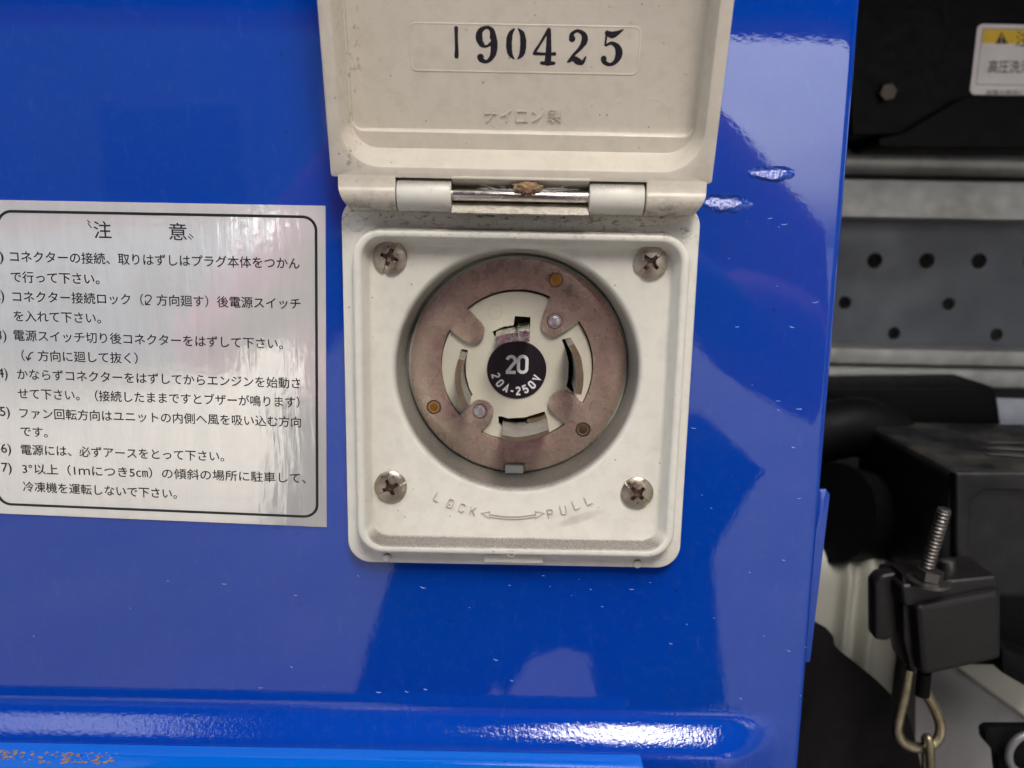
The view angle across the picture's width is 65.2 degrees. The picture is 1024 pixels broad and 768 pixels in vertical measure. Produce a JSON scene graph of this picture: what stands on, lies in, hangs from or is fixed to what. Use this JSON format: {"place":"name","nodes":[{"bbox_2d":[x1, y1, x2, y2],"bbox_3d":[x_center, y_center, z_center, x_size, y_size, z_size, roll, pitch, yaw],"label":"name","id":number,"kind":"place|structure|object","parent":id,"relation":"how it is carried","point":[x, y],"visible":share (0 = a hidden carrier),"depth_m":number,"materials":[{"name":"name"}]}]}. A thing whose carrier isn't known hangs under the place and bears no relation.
{"place":"outdoors","nodes":[
{"label":"outdoors","id":0,"kind":"place"},
{"bbox_2d":[830,253,1023,467],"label":"bay back","id":1,"kind":"object","parent":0,"point":[925,260],"depth_m":0.89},
{"bbox_2d":[906,506,956,590],"bbox_3d":[0.178,0.067,0.337,0.017,0.035,0.027,9,13,37],"label":"threaded rod","id":2,"kind":"object","parent":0,"point":[927,575],"visible":1,"depth_m":0.33,"materials":[{"name":"grey metal"}]},
{"bbox_2d":[868,556,999,672],"bbox_3d":[0.181,0.100,0.348,0.051,0.045,0.028,1,11,0],"label":"battery clamp","id":3,"kind":"object","parent":2,"relation":"attached to","point":[956,624],"visible":1,"depth_m":0.34,"materials":[{"name":"black plastic"}]},
{"bbox_2d":[797,622,920,767],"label":"black mud flap","id":4,"kind":"object","parent":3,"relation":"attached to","point":[848,707],"visible":0.72,"depth_m":0.38,"materials":[{"name":"rubber"}]},
{"bbox_2d":[891,666,945,752],"bbox_3d":[0.180,0.144,0.352,0.025,0.040,0.009,1,11,0],"label":"wire hook","id":5,"kind":"object","parent":3,"relation":"hanging from","point":[923,687],"visible":1,"depth_m":0.35,"materials":[{"name":"silver metal"}]},
{"bbox_2d":[921,733,934,767],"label":"chain link","id":6,"kind":"object","parent":5,"relation":"hanging from","point":[928,758],"visible":1,"depth_m":0.35,"materials":[{"name":"silver metal"}]},
{"bbox_2d":[989,638,1023,684],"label":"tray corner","id":7,"kind":"object","parent":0,"point":[1009,661],"visible":0.32,"depth_m":0.36,"materials":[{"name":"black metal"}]},
{"bbox_2d":[858,423,1023,664],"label":"battery cover","id":8,"kind":"object","parent":7,"relation":"on","point":[970,477],"visible":0.61,"depth_m":0.37,"materials":[{"name":"black plastic"}]},
{"bbox_2d":[822,397,914,463],"bbox_3d":[0.200,0.047,0.454,0.095,0.080,0.034,1,11,0],"label":"black hose","id":9,"kind":"object","parent":8,"relation":"attached to","point":[852,424],"visible":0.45,"depth_m":0.43,"materials":[{"name":"rubber"}]},
{"bbox_2d":[978,722,1023,767],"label":"strap bracket","id":10,"kind":"object","parent":7,"relation":"attached to","point":[996,737],"visible":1,"depth_m":0.35,"materials":[{"name":"black metal"}]},
{"bbox_2d":[1004,731,1023,767],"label":"steel ring","id":11,"kind":"object","parent":10,"relation":"attached to","point":[1016,740],"visible":1,"depth_m":0.35,"materials":[{"name":"silver metal"}]},
{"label":"bay floor","id":12,"kind":"structure","parent":0,"visible":0},
{"bbox_2d":[815,549,1023,767],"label":"cream tank","id":13,"kind":"object","parent":12,"relation":"on","point":[970,698],"visible":0.29,"depth_m":0.41,"materials":[{"name":"metal"}]},
{"bbox_2d":[820,462,895,562],"bbox_3d":[0.188,0.069,0.426,0.058,0.057,0.052,-3,12,-22],"label":"black canister","id":14,"kind":"object","parent":13,"relation":"on","point":[861,521],"visible":0.61,"depth_m":0.41,"materials":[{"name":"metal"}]},
{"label":"ground","id":15,"kind":"structure","parent":0,"visible":0},
{"bbox_3d":[-1.036,-0.724,1.035,4.900,2.500,1.800,1,11,0],"label":"truck body shell","id":16,"kind":"object","parent":15,"relation":"on","visible":0},
{"bbox_2d":[0,0,858,767],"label":"blue truck side","id":17,"kind":"object","parent":16,"relation":"attached to","point":[160,644],"visible":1,"depth_m":0.26,"materials":[{"name":"paint"}]},
{"bbox_2d":[0,200,326,526],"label":"caution plate","id":18,"kind":"object","parent":17,"relation":"attached to","point":[162,361],"visible":1,"depth_m":0.25,"materials":[{"name":"silver metal"}]},
{"bbox_2d":[317,0,733,567],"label":"power inlet","id":19,"kind":"object","parent":17,"relation":"attached to","point":[517,376],"visible":1,"depth_m":0.24,"materials":[{"name":"beige plastic"}]},
{"bbox_2d":[478,181,575,193],"bbox_3d":[0.005,-0.057,0.230,0.029,0.004,0.003,1,11,0],"label":"insect nest","id":20,"kind":"object","parent":19,"relation":"attached to","point":[527,187],"visible":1,"depth_m":0.23,"materials":[{"name":"soil"}]},
{"bbox_2d":[829,344,1023,388],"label":"rail","id":21,"kind":"object","parent":16,"relation":"attached to","point":[997,367],"depth_m":0.52,"materials":[{"name":"metal"}]},
{"bbox_2d":[827,374,999,423],"bbox_3d":[0.238,0.012,0.516,0.106,0.039,0.085,1,11,0],"label":"black duct","id":22,"kind":"object","parent":21,"relation":"attached to","point":[934,398],"visible":0.37,"depth_m":0.47,"materials":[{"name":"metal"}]},
{"bbox_2d":[831,219,1023,346],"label":"perforated plate","id":23,"kind":"object","parent":21,"relation":"on","point":[902,290],"visible":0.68,"depth_m":0.53,"materials":[{"name":"metal"}]},
{"bbox_2d":[997,398,1023,424],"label":"grey bracket","id":24,"kind":"object","parent":21,"relation":"attached to","point":[1011,410],"visible":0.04,"depth_m":0.50,"materials":[{"name":"metal"}]},
{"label":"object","id":25,"kind":"structure","parent":16,"relation":"attached to","visible":0},
{"bbox_2d":[842,148,1023,222],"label":"galvanised rail","id":26,"kind":"object","parent":25,"relation":"attached to","point":[973,188],"depth_m":0.48,"materials":[{"name":"metal"}]},
{"bbox_2d":[847,0,1023,155],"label":"black cover","id":27,"kind":"object","parent":26,"relation":"on","point":[912,72],"visible":0.73,"depth_m":0.44,"materials":[{"name":"metal"}]},
{"bbox_2d":[970,24,1023,95],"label":"warning sticker","id":28,"kind":"object","parent":27,"relation":"attached to","point":[998,64],"visible":1,"depth_m":0.44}
]}

